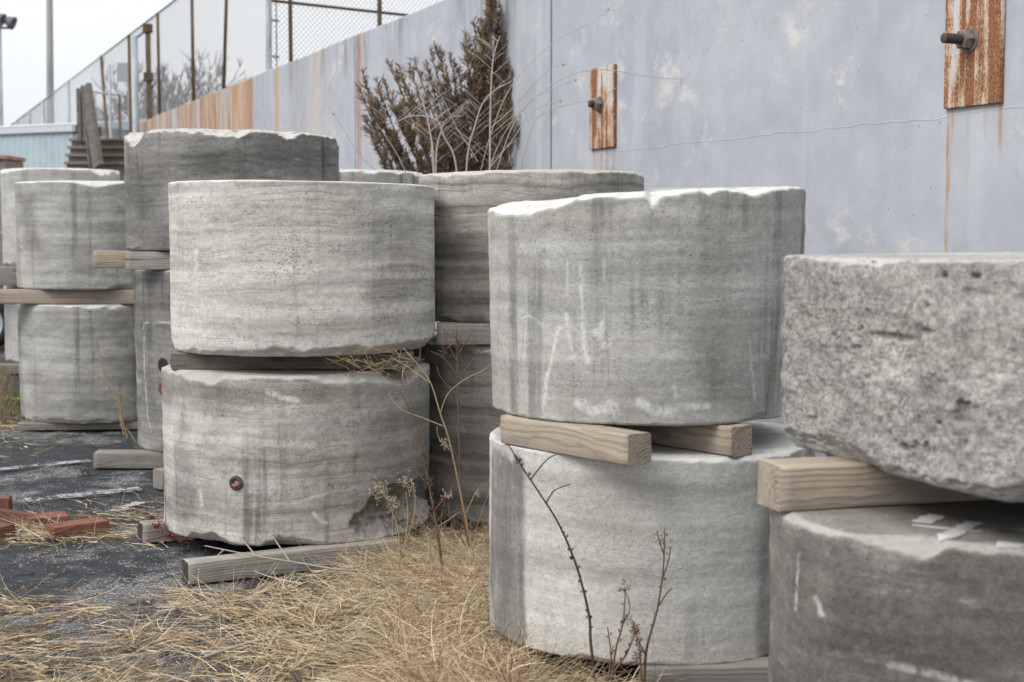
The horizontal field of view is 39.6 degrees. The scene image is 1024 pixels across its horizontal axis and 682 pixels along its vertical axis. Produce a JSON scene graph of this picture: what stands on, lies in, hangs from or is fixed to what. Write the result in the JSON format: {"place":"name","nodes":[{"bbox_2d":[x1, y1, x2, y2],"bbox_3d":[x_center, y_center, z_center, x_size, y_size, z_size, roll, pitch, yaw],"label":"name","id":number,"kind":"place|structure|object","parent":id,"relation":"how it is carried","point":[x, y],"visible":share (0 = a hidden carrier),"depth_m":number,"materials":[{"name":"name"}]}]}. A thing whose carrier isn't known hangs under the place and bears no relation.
{"place":"outdoors","nodes":[
{"label":"outdoors","id":0,"kind":"place"},
{"bbox_2d":[0,384,20,417],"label":"green grass","id":1,"kind":"structure","parent":0,"point":[16,394],"depth_m":12.40,"materials":[{"name":"green plant"}]},
{"bbox_2d":[81,465,91,475],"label":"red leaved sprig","id":2,"kind":"object","parent":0,"point":[88,467],"visible":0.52,"depth_m":8.84,"materials":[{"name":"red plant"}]},
{"bbox_2d":[0,0,440,125],"label":"sky","id":3,"kind":"structure","parent":0,"point":[83,30],"materials":[{"name":"white"}]},
{"bbox_2d":[0,344,768,681],"bbox_3d":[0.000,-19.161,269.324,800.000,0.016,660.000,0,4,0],"label":"asphalt ground","id":4,"kind":"structure","parent":0,"point":[118,570],"depth_m":6.49,"materials":[{"name":"grey asphalt"}]},
{"bbox_2d":[0,259,4,345],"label":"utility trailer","id":5,"kind":"object","parent":4,"relation":"on","point":[2,330],"visible":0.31,"depth_m":17.95,"materials":[{"name":"metal"}]},
{"bbox_2d":[0,495,12,509],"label":"brick","id":6,"kind":"object","parent":4,"relation":"on","point":[6,500],"visible":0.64,"depth_m":7.50,"materials":[{"name":"red brick"}]},
{"bbox_2d":[0,522,15,540],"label":"brick","id":7,"kind":"object","parent":4,"relation":"on","point":[8,530],"visible":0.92,"depth_m":6.96,"materials":[{"name":"red brick"}]},
{"bbox_2d":[0,14,16,125],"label":"floodlight pole","id":8,"kind":"object","parent":4,"relation":"on","point":[10,23],"visible":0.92,"depth_m":69.11,"materials":[{"name":"grey metal"}]},
{"bbox_2d":[0,363,18,373],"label":"timber beam","id":9,"kind":"structure","parent":4,"relation":"on","point":[16,368],"depth_m":15.04,"materials":[{"name":"wood"}]},
{"bbox_2d":[4,286,21,362],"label":"stone drum","id":10,"kind":"object","parent":9,"relation":"on","point":[11,336],"visible":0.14,"depth_m":15.19,"materials":[{"name":"grey stone"}]},
{"bbox_2d":[0,266,16,285],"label":"timber beam","id":11,"kind":"structure","parent":10,"relation":"on","point":[8,276],"depth_m":14.91,"materials":[{"name":"wood"}]},
{"bbox_2d":[0,168,119,265],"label":"stone drum","id":12,"kind":"object","parent":11,"relation":"on","point":[10,178],"visible":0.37,"depth_m":15.05,"materials":[{"name":"grey stone"}]},
{"bbox_2d":[0,155,25,258],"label":"wooden crate","id":13,"kind":"object","parent":4,"relation":"on","point":[8,162],"visible":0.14,"depth_m":23.51,"materials":[{"name":"brown wood"}]},
{"bbox_2d":[0,348,26,425],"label":"dry weeds","id":14,"kind":"object","parent":4,"relation":"on","point":[2,403],"visible":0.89,"depth_m":12.36,"materials":[{"name":"brown plant"}]},
{"bbox_2d":[0,509,32,527],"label":"brick","id":15,"kind":"object","parent":4,"relation":"on","point":[16,516],"visible":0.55,"depth_m":7.28,"materials":[{"name":"red brick"}]},
{"bbox_2d":[0,459,88,469],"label":"paint stripe","id":16,"kind":"object","parent":4,"relation":"on","point":[63,462],"visible":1,"depth_m":9.19,"materials":[{"name":"grey paint"}]},
{"bbox_2d":[26,511,67,528],"bbox_3d":[-2.390,0.918,7.309,0.202,0.052,0.122,-2,9,-24],"label":"brick","id":17,"kind":"object","parent":4,"relation":"on","point":[59,517],"visible":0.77,"depth_m":7.27,"materials":[{"name":"red brick"}]},
{"bbox_2d":[46,0,53,123],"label":"utility pole","id":18,"kind":"object","parent":4,"relation":"on","point":[49,52],"visible":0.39,"depth_m":49.30,"materials":[{"name":"grey metal"}]},
{"bbox_2d":[0,120,145,232],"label":"metal shed","id":19,"kind":"structure","parent":4,"relation":"on","point":[40,145],"depth_m":34.22,"materials":[{"name":"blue metal"}]},
{"bbox_2d":[43,517,109,540],"bbox_3d":[-2.161,0.931,7.062,0.291,0.064,0.137,-4,6,-42],"label":"brick","id":20,"kind":"object","parent":4,"relation":"on","point":[75,528],"visible":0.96,"depth_m":7.01,"materials":[{"name":"red brick"}]},
{"bbox_2d":[18,421,137,429],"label":"timber beam","id":21,"kind":"structure","parent":4,"relation":"on","point":[32,425],"depth_m":10.79,"materials":[{"name":"brown wood"}]},
{"bbox_2d":[17,304,137,423],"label":"stone drum","id":22,"kind":"object","parent":21,"relation":"on","point":[56,343],"visible":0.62,"depth_m":10.69,"materials":[{"name":"grey stone"}]},
{"bbox_2d":[0,289,133,303],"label":"timber beam","id":23,"kind":"structure","parent":22,"relation":"on","point":[41,296],"depth_m":10.70,"materials":[{"name":"wood"}]},
{"bbox_2d":[15,180,169,289],"bbox_3d":[-3.258,-0.831,11.169,1.210,0.815,1.208,0,4,0],"label":"stone drum","id":24,"kind":"object","parent":23,"relation":"on","point":[65,229],"visible":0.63,"depth_m":10.61,"materials":[{"name":"grey stone"}]},
{"bbox_2d":[24,486,141,500],"bbox_3d":[-2.440,0.873,8.120,0.660,0.001,0.148,-3,5,-34],"label":"paint stripe","id":25,"kind":"object","parent":4,"relation":"on","point":[79,493],"visible":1,"depth_m":8.13,"materials":[{"name":"grey paint"}]},
{"bbox_2d":[64,83,124,180],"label":"wooden stairs","id":26,"kind":"structure","parent":4,"relation":"on","point":[89,148],"depth_m":29.45,"materials":[{"name":"grey wood"}]},
{"bbox_2d":[74,336,136,442],"bbox_3d":[-2.762,0.333,9.654,0.422,0.737,0.011,0,4,0],"label":"grass stalk","id":27,"kind":"object","parent":4,"relation":"on","point":[120,415],"depth_m":9.65,"materials":[{"name":"brown plant"}]},
{"bbox_2d":[93,64,123,137],"bbox_3d":[-9.053,-3.550,31.822,0.820,5.208,0.070,0,4,0],"label":"pipe railing","id":28,"kind":"object","parent":4,"relation":"on","point":[109,93],"visible":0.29,"depth_m":31.66,"materials":[{"name":"grey metal"}]},
{"bbox_2d":[108,501,143,510],"bbox_3d":[-2.103,0.901,7.754,0.089,0.001,0.280,2,5,20],"label":"paint stripe","id":29,"kind":"object","parent":4,"relation":"on","point":[134,504],"visible":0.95,"depth_m":7.78,"materials":[{"name":"grey paint"}]},
{"bbox_2d":[117,63,138,119],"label":"panel sign","id":30,"kind":"object","parent":4,"relation":"on","point":[120,79],"visible":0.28,"depth_m":47.43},
{"bbox_2d":[93,449,163,468],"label":"timber beam","id":31,"kind":"structure","parent":4,"relation":"on","point":[132,458],"depth_m":9.04,"materials":[{"name":"beige wood"}]},
{"bbox_2d":[133,270,176,452],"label":"stone drum","id":32,"kind":"object","parent":31,"relation":"on","point":[154,347],"visible":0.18,"depth_m":9.03,"materials":[{"name":"grey stone"}]},
{"bbox_2d":[93,251,169,267],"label":"timber beam","id":33,"kind":"structure","parent":32,"relation":"on","point":[108,259],"depth_m":9.29,"materials":[{"name":"beige wood"}]},
{"bbox_2d":[124,128,338,249],"bbox_3d":[-1.840,-0.986,9.410,1.401,0.760,1.397,0,4,0],"label":"stone drum","id":34,"kind":"object","parent":33,"relation":"on","point":[156,161],"visible":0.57,"depth_m":8.82,"materials":[{"name":"grey stone"}]},
{"bbox_2d":[125,252,169,269],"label":"timber beam","id":35,"kind":"structure","parent":32,"relation":"on","point":[147,260],"depth_m":8.87,"materials":[{"name":"grey wood"}]},
{"bbox_2d":[11,0,265,137],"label":"chain link fence","id":36,"kind":"object","parent":4,"relation":"on","point":[43,102],"visible":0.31,"depth_m":26.93,"materials":[{"name":"metal"}]},
{"bbox_2d":[130,24,153,131],"bbox_3d":[-7.262,-3.441,28.087,0.432,5.562,0.198,-1,5,-16],"label":"steel pole frame","id":37,"kind":"object","parent":4,"relation":"on","point":[147,30],"visible":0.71,"depth_m":27.89,"materials":[{"name":"grey metal"}]},
{"bbox_2d":[100,83,200,120],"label":"bare tree","id":38,"kind":"object","parent":4,"relation":"on","point":[142,115],"depth_m":52.73,"materials":[{"name":"grey plant"}]},
{"bbox_2d":[94,58,213,121],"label":"bare tree","id":39,"kind":"object","parent":4,"relation":"on","point":[140,95],"visible":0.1,"depth_m":49.10,"materials":[{"name":"grey plant"}]},
{"bbox_2d":[153,468,163,489],"bbox_3d":[-1.912,0.799,8.466,0.434,0.112,0.121,-4,6,-41],"label":"timber offcut","id":40,"kind":"object","parent":4,"relation":"on","point":[158,478],"visible":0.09,"depth_m":8.32,"materials":[{"name":"beige wood"}]},
{"bbox_2d":[138,519,200,543],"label":"timber beam","id":41,"kind":"structure","parent":4,"relation":"on","point":[147,531],"depth_m":6.88,"materials":[{"name":"wood"}]},
{"bbox_2d":[161,359,429,545],"bbox_3d":[-1.049,0.489,6.968,1.293,0.772,1.296,0,4,0],"label":"stone drum","id":42,"kind":"object","parent":41,"relation":"on","point":[256,457],"visible":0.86,"depth_m":6.40,"materials":[{"name":"stone"}]},
{"bbox_2d":[170,351,414,369],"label":"timber beam","id":43,"kind":"structure","parent":42,"relation":"on","point":[179,360],"depth_m":6.57,"materials":[{"name":"wood"}]},
{"bbox_2d":[321,332,423,400],"bbox_3d":[-0.621,0.118,6.357,0.429,0.320,0.300,-1,5,-17],"label":"twig tangle","id":44,"kind":"object","parent":42,"relation":"on","point":[352,364],"visible":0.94,"depth_m":6.37,"materials":[{"name":"brown plant"}]},
{"bbox_2d":[407,348,419,356],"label":"timber beam","id":45,"kind":"structure","parent":42,"relation":"on","point":[416,352],"depth_m":7.27,"materials":[{"name":"brown wood"}]},
{"bbox_2d":[168,180,434,356],"bbox_3d":[-1.010,-0.368,6.902,1.271,0.791,1.274,0,4,0],"label":"stone drum","id":46,"kind":"object","parent":45,"relation":"on","point":[268,268],"visible":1,"depth_m":6.34,"materials":[{"name":"stone"}]},
{"bbox_2d":[127,68,215,115],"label":"bare tree","id":47,"kind":"object","parent":4,"relation":"on","point":[210,75],"visible":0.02,"depth_m":65.92,"materials":[{"name":"grey plant"}]},
{"bbox_2d":[144,63,209,117],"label":"bare tree","id":48,"kind":"object","parent":4,"relation":"on","point":[186,90],"visible":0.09,"depth_m":54.25,"materials":[{"name":"grey plant"}]},
{"bbox_2d":[111,50,245,120],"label":"bare tree","id":49,"kind":"object","parent":4,"relation":"on","point":[202,88],"visible":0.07,"depth_m":60.35,"materials":[{"name":"grey plant"}]},
{"bbox_2d":[0,513,519,681],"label":"leaf litter","id":50,"kind":"object","parent":4,"relation":"on","point":[137,638],"visible":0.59,"depth_m":5.17,"materials":[{"name":"brown plant"}]},
{"bbox_2d":[181,536,403,584],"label":"timber beam","id":51,"kind":"structure","parent":4,"relation":"on","point":[217,568],"depth_m":6.22,"materials":[{"name":"wood"}]},
{"bbox_2d":[265,0,439,70],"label":"chain link fence","id":52,"kind":"object","parent":4,"relation":"on","point":[269,19],"visible":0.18,"depth_m":20.21,"materials":[{"name":"metal"}]},
{"bbox_2d":[0,391,739,681],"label":"dry grass","id":53,"kind":"structure","parent":4,"relation":"on","point":[436,636],"depth_m":5.27,"materials":[{"name":"plant"}]},
{"bbox_2d":[144,488,188,542],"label":"red leaved sprig","id":54,"kind":"object","parent":53,"relation":"on","point":[170,536],"visible":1,"depth_m":6.69,"materials":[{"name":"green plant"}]},
{"bbox_2d":[158,571,409,613],"bbox_3d":[-0.896,1.014,5.755,0.976,0.068,0.429,0,4,0],"label":"fallen branch","id":55,"kind":"object","parent":53,"relation":"on","point":[186,607],"visible":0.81,"depth_m":5.68,"materials":[{"name":"brown wood"}]},
{"bbox_2d":[204,626,375,658],"bbox_3d":[-0.783,1.077,5.075,0.622,0.030,0.191,-1,5,-13],"label":"fallen branch","id":56,"kind":"object","parent":53,"relation":"on","point":[245,643],"visible":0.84,"depth_m":5.11,"materials":[{"name":"brown wood"}]},
{"bbox_2d":[204,511,460,608],"bbox_3d":[-0.806,0.912,6.116,1.139,0.158,1.235,0,4,0],"label":"fallen branch","id":57,"kind":"object","parent":53,"relation":"on","point":[340,569],"visible":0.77,"depth_m":5.94,"materials":[{"name":"wood"}]},
{"bbox_2d":[369,470,415,558],"bbox_3d":[-0.516,0.747,6.128,0.206,0.386,0.107,1,4,10],"label":"fluffy weed","id":58,"kind":"object","parent":53,"relation":"on","point":[395,501],"visible":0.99,"depth_m":6.12,"materials":[{"name":"beige plant"}]},
{"bbox_2d":[401,392,451,572],"bbox_3d":[-0.360,0.601,6.014,0.201,0.775,0.089,2,5,23],"label":"tall weed","id":59,"kind":"object","parent":53,"relation":"on","point":[428,480],"visible":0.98,"depth_m":6.01,"materials":[{"name":"brown plant"}]},
{"bbox_2d":[388,348,490,561],"bbox_3d":[-0.303,0.497,6.155,0.462,0.941,0.061,0,4,0],"label":"tall weed","id":60,"kind":"object","parent":53,"relation":"on","point":[450,449],"visible":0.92,"depth_m":6.15,"materials":[{"name":"brown plant"}]},
{"bbox_2d":[507,443,595,680],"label":"thorny weed","id":61,"kind":"object","parent":53,"relation":"on","point":[589,616],"visible":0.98,"depth_m":4.48,"materials":[{"name":"brown plant"}]},
{"bbox_2d":[605,579,645,681],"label":"dry weed","id":62,"kind":"object","parent":53,"relation":"on","point":[634,630],"visible":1,"depth_m":4.46,"materials":[{"name":"brown plant"}]},
{"bbox_2d":[633,529,671,681],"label":"dry weed","id":63,"kind":"object","parent":53,"relation":"on","point":[659,602],"visible":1,"depth_m":4.47,"materials":[{"name":"brown plant"}]},
{"bbox_2d":[354,0,520,331],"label":"brown evergreen","id":64,"kind":"object","parent":4,"relation":"on","point":[478,87],"visible":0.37,"depth_m":12.12,"materials":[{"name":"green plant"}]},
{"bbox_2d":[284,522,636,681],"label":"soil patch","id":65,"kind":"object","parent":4,"relation":"on","point":[598,666],"visible":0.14,"depth_m":5.09,"materials":[{"name":"brown soil"}]},
{"bbox_2d":[431,325,490,546],"bbox_3d":[-0.232,0.453,6.502,0.198,1.062,0.201,-4,6,-44],"label":"tall weed","id":66,"kind":"object","parent":4,"relation":"on","point":[458,342],"visible":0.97,"depth_m":6.48,"materials":[{"name":"brown plant"}]},
{"bbox_2d":[419,334,507,523],"bbox_3d":[0.099,0.423,7.524,1.175,0.888,1.174,0,4,0],"label":"stone drum","id":67,"kind":"object","parent":4,"relation":"on","point":[479,417],"visible":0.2,"depth_m":7.06,"materials":[{"name":"grey stone"}]},
{"bbox_2d":[436,322,490,344],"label":"timber beam","id":68,"kind":"structure","parent":67,"relation":"on","point":[480,330],"depth_m":6.95,"materials":[{"name":"brown wood"}]},
{"bbox_2d":[419,169,643,322],"bbox_3d":[0.100,-0.500,7.453,1.180,0.760,1.177,0,4,0],"label":"stone drum","id":69,"kind":"object","parent":68,"relation":"on","point":[464,201],"visible":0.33,"depth_m":6.96,"materials":[{"name":"grey stone"}]},
{"bbox_2d":[452,519,488,527],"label":"timber beam","id":70,"kind":"structure","parent":4,"relation":"on","point":[462,522],"depth_m":7.19,"materials":[{"name":"brown wood"}]},
{"bbox_2d":[322,1,681,183],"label":"bare shrub","id":71,"kind":"object","parent":4,"relation":"on","point":[476,122],"visible":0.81,"depth_m":9.31,"materials":[{"name":"beige plant"}]},
{"bbox_2d":[139,0,1023,456],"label":"concrete wall","id":72,"kind":"structure","parent":4,"relation":"on","point":[851,126],"depth_m":8.85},
{"bbox_2d":[588,64,616,149],"bbox_3d":[0.631,-1.732,10.542,0.116,0.600,0.396,-2,5,-24],"label":"anchor plate","id":73,"kind":"object","parent":72,"relation":"attached to","point":[602,119],"visible":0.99,"depth_m":10.52,"materials":[{"name":"metal"}]},
{"bbox_2d":[940,0,1005,108],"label":"anchor plate","id":74,"kind":"object","parent":72,"relation":"attached to","point":[972,37],"visible":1,"depth_m":6.97,"materials":[{"name":"metal"}]},
{"bbox_2d":[637,657,768,681],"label":"timber beam","id":75,"kind":"structure","parent":4,"relation":"on","point":[753,670],"depth_m":4.62,"materials":[{"name":"beige wood"}]},
{"bbox_3d":[0.525,1.034,5.531,0.956,0.096,0.103,0,4,-2],"label":"timber beam","id":76,"kind":"object","parent":4,"relation":"on","visible":0},
{"bbox_2d":[489,421,814,664],"bbox_3d":[0.503,0.676,5.188,1.174,0.685,1.170,0,4,0],"label":"stone drum","id":77,"kind":"object","parent":76,"relation":"on","point":[708,513],"visible":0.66,"depth_m":4.66,"materials":[{"name":"stone"}]},
{"bbox_2d":[500,414,651,465],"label":"timber beam","id":78,"kind":"structure","parent":77,"relation":"on","point":[620,446],"depth_m":4.60,"materials":[{"name":"beige wood"}]},
{"bbox_2d":[596,423,751,456],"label":"timber beam","id":79,"kind":"structure","parent":77,"relation":"on","point":[733,439],"depth_m":4.69,"materials":[{"name":"beige wood"}]},
{"bbox_2d":[487,186,805,425],"bbox_3d":[0.477,-0.156,5.123,1.131,0.787,1.132,0,4,0],"label":"stone drum","id":80,"kind":"object","parent":79,"relation":"on","point":[657,307],"visible":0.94,"depth_m":4.63,"materials":[{"name":"stone"}]},
{"bbox_3d":[1.250,1.202,3.326,1.006,0.096,0.104,0,4,-3],"label":"timber beam","id":81,"kind":"object","parent":4,"relation":"on","visible":0},
{"bbox_2d":[768,500,1023,681],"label":"stone drum","id":82,"kind":"object","parent":81,"relation":"on","point":[930,592],"visible":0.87,"depth_m":3.11,"materials":[{"name":"stone"}]},
{"bbox_2d":[757,456,992,511],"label":"timber beam","id":83,"kind":"structure","parent":82,"relation":"on","point":[802,483],"depth_m":3.40,"materials":[{"name":"beige wood"}]},
{"bbox_2d":[780,252,1023,502],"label":"stone drum","id":84,"kind":"object","parent":83,"relation":"on","point":[908,365],"visible":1,"depth_m":3.15,"materials":[{"name":"stone"}]},
{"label":"stone drum","id":85,"kind":"object","parent":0,"visible":0},
{"bbox_3d":[-1.275,-0.362,10.603,1.057,0.103,0.103,0,4,0],"label":"timber beam","id":86,"kind":"object","parent":85,"relation":"on","visible":0},
{"bbox_2d":[339,169,422,183],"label":"stone drum","id":87,"kind":"object","parent":86,"relation":"on","point":[378,176],"visible":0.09,"depth_m":10.42,"materials":[{"name":"grey stone"}]}
]}

